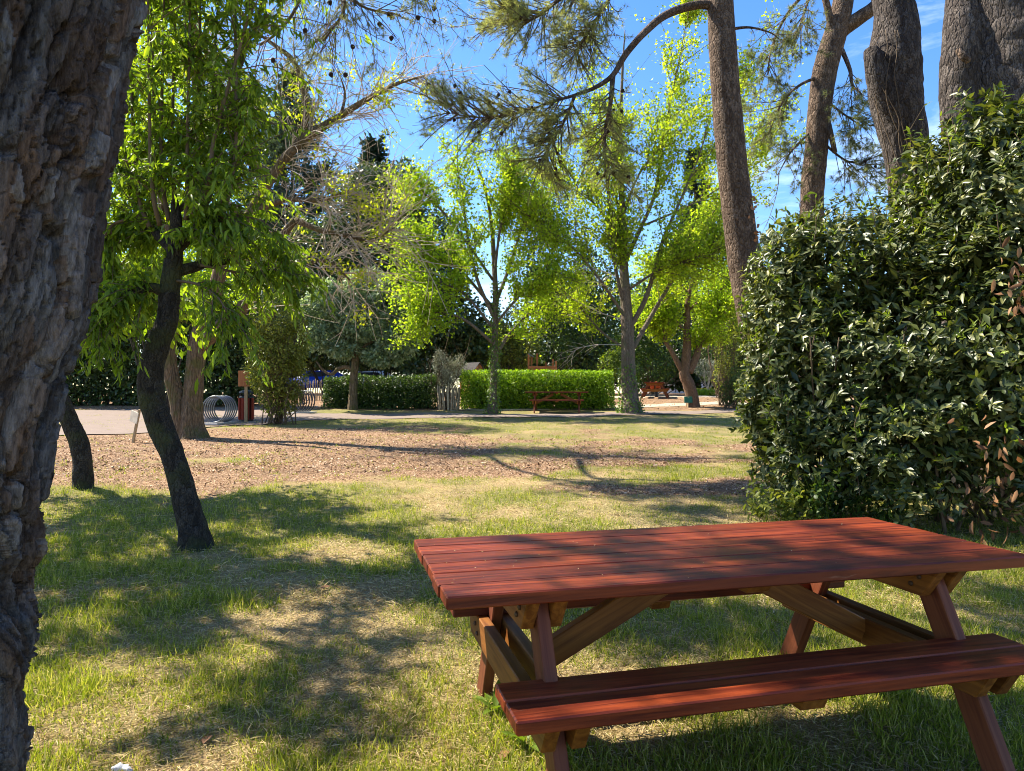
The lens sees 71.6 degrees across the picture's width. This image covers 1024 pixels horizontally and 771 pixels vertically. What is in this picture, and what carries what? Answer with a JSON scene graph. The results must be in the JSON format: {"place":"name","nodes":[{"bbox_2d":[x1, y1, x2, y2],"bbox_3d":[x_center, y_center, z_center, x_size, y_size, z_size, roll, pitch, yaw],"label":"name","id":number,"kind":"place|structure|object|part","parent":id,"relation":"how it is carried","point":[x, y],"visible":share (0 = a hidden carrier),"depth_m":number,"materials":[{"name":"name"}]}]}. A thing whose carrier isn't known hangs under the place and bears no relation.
{"place":"outdoors","nodes":[
{"label":"outdoors","id":0,"kind":"place"},
{"bbox_2d":[313,155,433,376],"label":"magnolia tree","id":1,"kind":"object","parent":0,"point":[375,171],"visible":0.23,"depth_m":41.08,"materials":[{"name":"green plant"}]},
{"bbox_2d":[59,407,736,434],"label":"path","id":2,"kind":"structure","parent":0,"point":[111,415],"depth_m":23.63,"materials":[{"name":"beige sand"}]},
{"bbox_2d":[203,395,237,424],"bbox_3d":[-8.374,0.700,20.361,0.782,0.826,1.000,0,-1,8],"label":"bicycle rack","id":3,"kind":"object","parent":2,"relation":"on","point":[223,420],"visible":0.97,"depth_m":20.32,"materials":[{"name":"metal"}]},
{"bbox_2d":[238,390,253,420],"bbox_3d":[-8.196,0.604,21.899,0.432,0.950,0.428,0,-1,0],"label":"litter bin","id":4,"kind":"object","parent":2,"relation":"on","point":[250,408],"visible":0.73,"depth_m":21.76,"materials":[{"name":"red metal"}]},
{"bbox_2d":[287,390,316,413],"bbox_3d":[-7.396,0.570,24.992,0.782,0.826,1.000,0,-1,35],"label":"bicycle rack","id":5,"kind":"object","parent":2,"relation":"on","point":[301,410],"visible":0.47,"depth_m":24.89,"materials":[{"name":"metal"}]},
{"bbox_2d":[73,0,944,392],"label":"sky","id":6,"kind":"structure","parent":0,"point":[746,12],"materials":[{"name":"blue"}]},
{"bbox_2d":[24,393,1023,770],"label":"ground","id":7,"kind":"structure","parent":0,"point":[498,425],"depth_m":7.31,"materials":[{"name":"beige soil"}]},
{"bbox_2d":[111,762,132,770],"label":"wrapper","id":8,"kind":"object","parent":7,"relation":"on","point":[126,767],"visible":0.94,"depth_m":2.56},
{"bbox_2d":[129,409,140,442],"bbox_3d":[-8.224,0.907,15.537,0.379,0.773,0.152,0,-1,34],"label":"stake sign","id":9,"kind":"object","parent":7,"relation":"on","point":[134,416],"visible":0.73,"depth_m":15.51,"materials":[{"name":"white wood"}]},
{"bbox_2d":[60,9,234,489],"bbox_3d":[-6.320,-1.780,7.525,5.134,6.402,6.404,0,-1,0],"label":"almond tree","id":10,"kind":"object","parent":7,"relation":"on","point":[80,450],"visible":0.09,"depth_m":9.36,"materials":[{"name":"green plant"}]},
{"bbox_2d":[65,276,266,406],"bbox_3d":[-14.862,-1.719,29.113,9.428,5.655,2.316,0,-1,0],"label":"hedge","id":11,"kind":"object","parent":7,"relation":"on","point":[94,387],"visible":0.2,"depth_m":28.57,"materials":[{"name":"green plant"}]},
{"bbox_2d":[89,226,261,379],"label":"belt tree","id":12,"kind":"object","parent":7,"relation":"on","point":[90,352],"depth_m":47.75,"materials":[{"name":"green plant"}]},
{"bbox_2d":[106,1,249,412],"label":"yellow green tree","id":13,"kind":"object","parent":7,"relation":"on","point":[208,270],"visible":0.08,"depth_m":23.86,"materials":[{"name":"green plant"}]},
{"bbox_2d":[201,735,211,743],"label":"fallen leaf","id":14,"kind":"object","parent":7,"relation":"on","point":[202,739],"visible":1,"depth_m":2.76,"materials":[{"name":"brown plant"}]},
{"bbox_2d":[67,0,379,551],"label":"almond tree","id":15,"kind":"object","parent":7,"relation":"on","point":[214,233],"visible":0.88,"depth_m":6.06,"materials":[{"name":"green plant"}]},
{"bbox_2d":[185,71,289,318],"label":"cedar tree","id":16,"kind":"object","parent":7,"relation":"on","point":[250,166],"visible":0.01,"depth_m":49.88,"materials":[{"name":"green plant"}]},
{"bbox_2d":[238,371,250,421],"bbox_3d":[-7.992,0.370,21.239,0.360,1.625,0.118,0,-1,0],"label":"notice post","id":17,"kind":"object","parent":7,"relation":"on","point":[242,379],"visible":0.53,"depth_m":21.22,"materials":[{"name":"brown wood"}]},
{"bbox_2d":[0,0,501,770],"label":"pine tree","id":18,"kind":"object","parent":7,"relation":"on","point":[64,74],"visible":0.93,"depth_m":1.68,"materials":[{"name":"brown plant"}]},
{"bbox_2d":[239,285,317,424],"bbox_3d":[-6.626,-0.620,20.381,2.346,4.302,2.287,0,-1,0],"label":"multi stem shrub","id":19,"kind":"object","parent":7,"relation":"on","point":[285,367],"visible":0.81,"depth_m":20.33,"materials":[{"name":"green leaves"},{"name":"brown twig"}]},
{"bbox_2d":[231,300,334,388],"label":"belt tree","id":20,"kind":"object","parent":7,"relation":"on","point":[309,357],"depth_m":51.86,"materials":[{"name":"green plant"}]},
{"bbox_2d":[206,54,369,377],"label":"cedar tree","id":21,"kind":"object","parent":7,"relation":"on","point":[274,143],"visible":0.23,"depth_m":45.14,"materials":[{"name":"green plant"}]},
{"bbox_2d":[138,1,487,439],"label":"locust tree","id":22,"kind":"object","parent":7,"relation":"on","point":[186,407],"visible":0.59,"depth_m":16.09,"materials":[{"name":"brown plant"}]},
{"bbox_2d":[289,370,343,389],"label":"parked car","id":23,"kind":"object","parent":7,"relation":"on","point":[311,378],"visible":0.06,"depth_m":45.18,"materials":[{"name":"blue paint"}]},
{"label":"window","id":24,"kind":"part","parent":23,"relation":"part of","materials":[{"name":"blue glass"}]},
{"bbox_2d":[249,212,424,393],"bbox_3d":[-9.724,-4.565,40.053,10.582,10.301,5.354,0,-1,0],"label":"dark evergreen","id":25,"kind":"object","parent":7,"relation":"on","point":[313,364],"visible":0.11,"depth_m":39.35,"materials":[{"name":"green plant"}]},
{"bbox_2d":[295,379,434,400],"bbox_3d":[-6.624,0.188,31.788,6.450,1.064,0.152,0,-1,0],"label":"paling fence","id":26,"kind":"object","parent":7,"relation":"on","point":[317,395],"visible":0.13,"depth_m":31.77,"materials":[{"name":"wood"}]},
{"bbox_2d":[297,265,433,409],"bbox_3d":[-5.498,-1.751,26.568,5.161,5.508,2.340,0,-1,0],"label":"holm oak","id":27,"kind":"object","parent":7,"relation":"on","point":[347,347],"visible":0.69,"depth_m":26.24,"materials":[{"name":"green plant"}]},
{"bbox_2d":[312,310,440,377],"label":"belt tree","id":28,"kind":"object","parent":7,"relation":"on","point":[393,372],"depth_m":53.70,"materials":[{"name":"green plant"}]},
{"bbox_2d":[359,371,400,385],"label":"parked car","id":29,"kind":"object","parent":7,"relation":"on","point":[369,372],"visible":0.02,"depth_m":46.27,"materials":[{"name":"white paint"}]},
{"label":"window","id":30,"kind":"part","parent":29,"relation":"part of","materials":[{"name":"black glass"}]},
{"bbox_2d":[320,372,440,409],"bbox_3d":[-5.091,0.253,27.474,4.688,1.585,1.444,0,-1,0],"label":"hedge","id":31,"kind":"object","parent":7,"relation":"on","point":[411,392],"visible":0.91,"depth_m":27.11,"materials":[{"name":"green plant"}]},
{"bbox_2d":[346,131,429,370],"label":"fir tree","id":32,"kind":"object","parent":7,"relation":"on","point":[379,157],"visible":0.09,"depth_m":49.73,"materials":[{"name":"green plant"}]},
{"bbox_2d":[395,207,489,392],"bbox_3d":[-3.747,-4.542,38.053,5.271,10.158,4.268,0,-1,0],"label":"dark evergreen","id":33,"kind":"object","parent":7,"relation":"on","point":[460,338],"visible":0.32,"depth_m":37.22,"materials":[{"name":"green plant"}]},
{"bbox_2d":[437,385,459,409],"bbox_3d":[-2.388,0.487,26.697,0.899,0.986,0.749,0,-1,0],"label":"paling guard","id":34,"kind":"object","parent":7,"relation":"on","point":[453,395],"visible":0.9,"depth_m":26.49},
{"bbox_2d":[419,331,473,409],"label":"olive tree","id":35,"kind":"object","parent":34,"relation":"in","point":[448,378],"visible":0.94,"depth_m":26.91,"materials":[{"name":"green plant"}]},
{"bbox_2d":[54,395,866,505],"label":"bark chips","id":36,"kind":"object","parent":7,"relation":"on","point":[371,468],"visible":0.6,"depth_m":12.46,"materials":[{"name":"brown wood"}]},
{"bbox_2d":[460,362,483,389],"bbox_3d":[-1.867,-0.272,34.004,1.022,1.662,1.160,0,-1,-38],"label":"playhouse","id":37,"kind":"object","parent":7,"relation":"on","point":[477,365],"visible":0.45,"depth_m":33.70,"materials":[{"name":"beige wood"}]},
{"bbox_2d":[365,109,597,413],"bbox_3d":[-1.115,-3.990,24.555,8.147,10.438,4.692,0,-1,0],"label":"lime tree","id":38,"kind":"object","parent":7,"relation":"on","point":[538,288],"visible":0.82,"depth_m":24.30,"materials":[{"name":"green plant"}]},
{"bbox_2d":[473,679,504,714],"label":"weed","id":39,"kind":"object","parent":7,"relation":"on","point":[494,700],"visible":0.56,"depth_m":3.06,"materials":[{"name":"green plant"}]},
{"bbox_2d":[462,304,542,379],"bbox_3d":[-0.639,-1.999,39.016,4.621,5.134,2.983,0,-1,0],"label":"scrub","id":40,"kind":"object","parent":7,"relation":"on","point":[511,344],"visible":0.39,"depth_m":38.62,"materials":[{"name":"green plant"}]},
{"bbox_2d":[498,750,509,759],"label":"fallen leaf","id":41,"kind":"object","parent":7,"relation":"on","point":[502,754],"visible":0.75,"depth_m":2.65,"materials":[{"name":"yellow plant"}]},
{"bbox_2d":[463,316,557,373],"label":"belt tree","id":42,"kind":"object","parent":7,"relation":"on","point":[540,364],"visible":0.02,"depth_m":48.57,"materials":[{"name":"green plant"}]},
{"bbox_2d":[499,731,538,751],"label":"weed","id":43,"kind":"object","parent":7,"relation":"on","point":[522,738],"visible":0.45,"depth_m":2.73,"materials":[{"name":"green plant"}]},
{"bbox_2d":[23,414,1023,770],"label":"grass","id":44,"kind":"structure","parent":7,"relation":"on","point":[907,696],"depth_m":3.81,"materials":[{"name":"green plant"}]},
{"bbox_2d":[26,454,1023,770],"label":"straw","id":45,"kind":"object","parent":7,"relation":"on","point":[372,720],"visible":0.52,"depth_m":3.53,"materials":[{"name":"plant"}]},
{"bbox_2d":[458,368,616,409],"bbox_3d":[0.967,0.138,27.217,6.060,1.802,1.479,0,-1,0],"label":"hedge","id":46,"kind":"object","parent":7,"relation":"on","point":[513,394],"visible":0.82,"depth_m":26.77,"materials":[{"name":"green plant"}]},
{"bbox_2d":[528,353,556,376],"bbox_3d":[1.492,-0.458,34.937,1.446,2.242,0.651,0,-1,0],"label":"play frame","id":47,"kind":"object","parent":7,"relation":"on","point":[545,366],"visible":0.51,"depth_m":34.85,"materials":[{"name":"orange wood"}]},
{"bbox_2d":[525,392,587,412],"bbox_3d":[1.626,0.613,25.673,2.256,0.783,1.338,0,-1,5],"label":"picnic table","id":48,"kind":"object","parent":7,"relation":"on","point":[535,401],"visible":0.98,"depth_m":25.31,"materials":[{"name":"brown wood"}]},
{"bbox_2d":[507,177,620,370],"bbox_3d":[3.066,-5.699,40.100,6.718,12.581,4.579,0,-1,0],"label":"tree","id":49,"kind":"object","parent":7,"relation":"on","point":[572,339],"visible":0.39,"depth_m":39.59,"materials":[{"name":"green plant"}]},
{"bbox_2d":[521,263,639,390],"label":"belt tree","id":50,"kind":"object","parent":7,"relation":"on","point":[591,354],"visible":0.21,"depth_m":46.89,"materials":[{"name":"green plant"}]},
{"bbox_2d":[402,0,802,459],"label":"pine tree","id":51,"kind":"object","parent":7,"relation":"on","point":[741,236],"visible":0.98,"depth_m":11.84,"materials":[{"name":"green plant"}]},
{"bbox_2d":[597,345,620,394],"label":"tree","id":52,"kind":"object","parent":7,"relation":"on","point":[613,359],"visible":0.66,"depth_m":36.40,"materials":[{"name":"green plant"}]},
{"bbox_2d":[462,0,815,413],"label":"ginkgo tree","id":53,"kind":"object","parent":7,"relation":"on","point":[680,260],"visible":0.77,"depth_m":24.72,"materials":[{"name":"green plant"}]},
{"bbox_2d":[640,382,669,398],"bbox_3d":[6.799,0.239,33.710,1.338,0.783,2.256,0,-1,14],"label":"picnic table","id":54,"kind":"object","parent":7,"relation":"on","point":[646,389],"visible":0.98,"depth_m":32.90,"materials":[{"name":"brown wood"}]},
{"bbox_2d":[606,274,710,393],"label":"belt tree","id":55,"kind":"object","parent":7,"relation":"on","point":[678,386],"visible":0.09,"depth_m":49.01,"materials":[{"name":"green plant"}]},
{"bbox_2d":[609,285,744,393],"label":"scrub","id":56,"kind":"object","parent":7,"relation":"on","point":[644,350],"visible":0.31,"depth_m":40.58,"materials":[{"name":"green plant"}]},
{"bbox_2d":[639,312,727,392],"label":"house","id":57,"kind":"structure","parent":7,"relation":"on","point":[669,390],"depth_m":64.00,"materials":[{"name":"paint"}]},
{"bbox_2d":[657,144,718,385],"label":"fir tree","id":58,"kind":"object","parent":7,"relation":"on","point":[685,162],"visible":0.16,"depth_m":51.70,"materials":[{"name":"green plant"}]},
{"bbox_2d":[684,397,692,406],"bbox_3d":[6.972,0.664,28.108,0.320,0.455,0.140,0,-1,0],"label":"garden sign","id":59,"kind":"object","parent":7,"relation":"on","point":[687,400],"visible":0.97,"depth_m":28.07,"materials":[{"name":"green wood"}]},
{"bbox_2d":[610,233,780,407],"bbox_3d":[7.519,-2.462,28.119,7.105,6.852,4.005,0,-1,-10],"label":"maple tree","id":60,"kind":"object","parent":7,"relation":"on","point":[662,325],"visible":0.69,"depth_m":28.17,"materials":[{"name":"green plant"}]},
{"bbox_2d":[697,387,715,395],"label":"hedge","id":61,"kind":"object","parent":7,"relation":"on","point":[705,392],"visible":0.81,"depth_m":36.12,"materials":[{"name":"green plant"}]},
{"bbox_2d":[674,201,740,397],"bbox_3d":[9.355,-4.048,33.037,4.124,9.468,3.083,0,-1,0],"label":"tree","id":62,"kind":"object","parent":7,"relation":"on","point":[698,292],"visible":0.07,"depth_m":32.94,"materials":[{"name":"green plant"}]},
{"bbox_2d":[695,358,725,389],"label":"tree","id":63,"kind":"object","parent":7,"relation":"on","point":[704,373],"visible":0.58,"depth_m":37.84,"materials":[{"name":"green plant"}]},
{"bbox_2d":[414,517,1023,770],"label":"picnic table","id":64,"kind":"object","parent":7,"relation":"on","point":[498,598],"visible":0.99,"depth_m":2.51,"materials":[{"name":"red wood"}]},
{"bbox_2d":[704,304,743,406],"bbox_3d":[8.646,-1.294,28.537,1.774,4.365,1.512,0,-1,38],"label":"shrub","id":65,"kind":"object","parent":7,"relation":"on","point":[720,362],"visible":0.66,"depth_m":28.44,"materials":[{"name":"green plant"}]},
{"bbox_2d":[707,363,748,408],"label":"shrub","id":66,"kind":"object","parent":7,"relation":"on","point":[730,388],"visible":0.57,"depth_m":27.25,"materials":[{"name":"green plant"}]},
{"bbox_2d":[696,304,780,389],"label":"belt tree","id":67,"kind":"object","parent":7,"relation":"on","point":[742,358],"visible":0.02,"depth_m":45.28,"materials":[{"name":"green plant"}]},
{"bbox_2d":[741,475,824,522],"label":"shrub","id":68,"kind":"object","parent":7,"relation":"on","point":[765,506],"visible":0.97,"depth_m":7.05,"materials":[{"name":"green plant"}]},
{"bbox_2d":[758,473,860,520],"bbox_3d":[2.973,1.132,7.086,0.893,0.577,0.783,-1,-1,44],"label":"shrub","id":69,"kind":"object","parent":7,"relation":"on","point":[820,495],"visible":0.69,"depth_m":6.98,"materials":[{"name":"green plant"}]},
{"bbox_2d":[737,0,933,391],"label":"pine tree","id":70,"kind":"object","parent":7,"relation":"on","point":[842,21],"visible":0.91,"depth_m":14.81,"materials":[{"name":"green plant"}]},
{"bbox_2d":[824,472,920,525],"bbox_3d":[3.539,1.108,6.998,0.886,0.607,0.783,0,-1,18],"label":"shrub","id":71,"kind":"object","parent":7,"relation":"on","point":[882,515],"visible":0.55,"depth_m":6.89,"materials":[{"name":"green plant"}]},
{"bbox_2d":[727,81,1023,544],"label":"laurel shrub","id":72,"kind":"object","parent":7,"relation":"on","point":[971,271],"visible":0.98,"depth_m":6.92,"materials":[{"name":"green plant"}]},
{"bbox_2d":[863,0,937,482],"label":"pine tree","id":73,"kind":"object","parent":7,"relation":"on","point":[893,64],"visible":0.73,"depth_m":9.76,"materials":[{"name":"brown plant"}]},
{"bbox_2d":[938,0,1023,510],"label":"pine tree","id":74,"kind":"object","parent":7,"relation":"on","point":[982,45],"visible":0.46,"depth_m":8.07,"materials":[{"name":"brown plant"}]},
{"bbox_2d":[450,401,728,410],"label":"sandy path","id":75,"kind":"structure","parent":0,"point":[667,404],"depth_m":28.20,"materials":[{"name":"beige sand"}]},
{"bbox_2d":[610,396,717,397],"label":"sandy path","id":76,"kind":"structure","parent":0,"point":[665,396],"depth_m":34.63,"materials":[{"name":"beige sand"}]},
{"bbox_2d":[650,386,660,396],"bbox_3d":[7.011,0.188,34.502,0.555,0.746,0.389,0,-1,31],"label":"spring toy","id":77,"kind":"object","parent":76,"relation":"on","point":[657,387],"visible":0.37,"depth_m":34.42,"materials":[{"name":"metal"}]}
]}

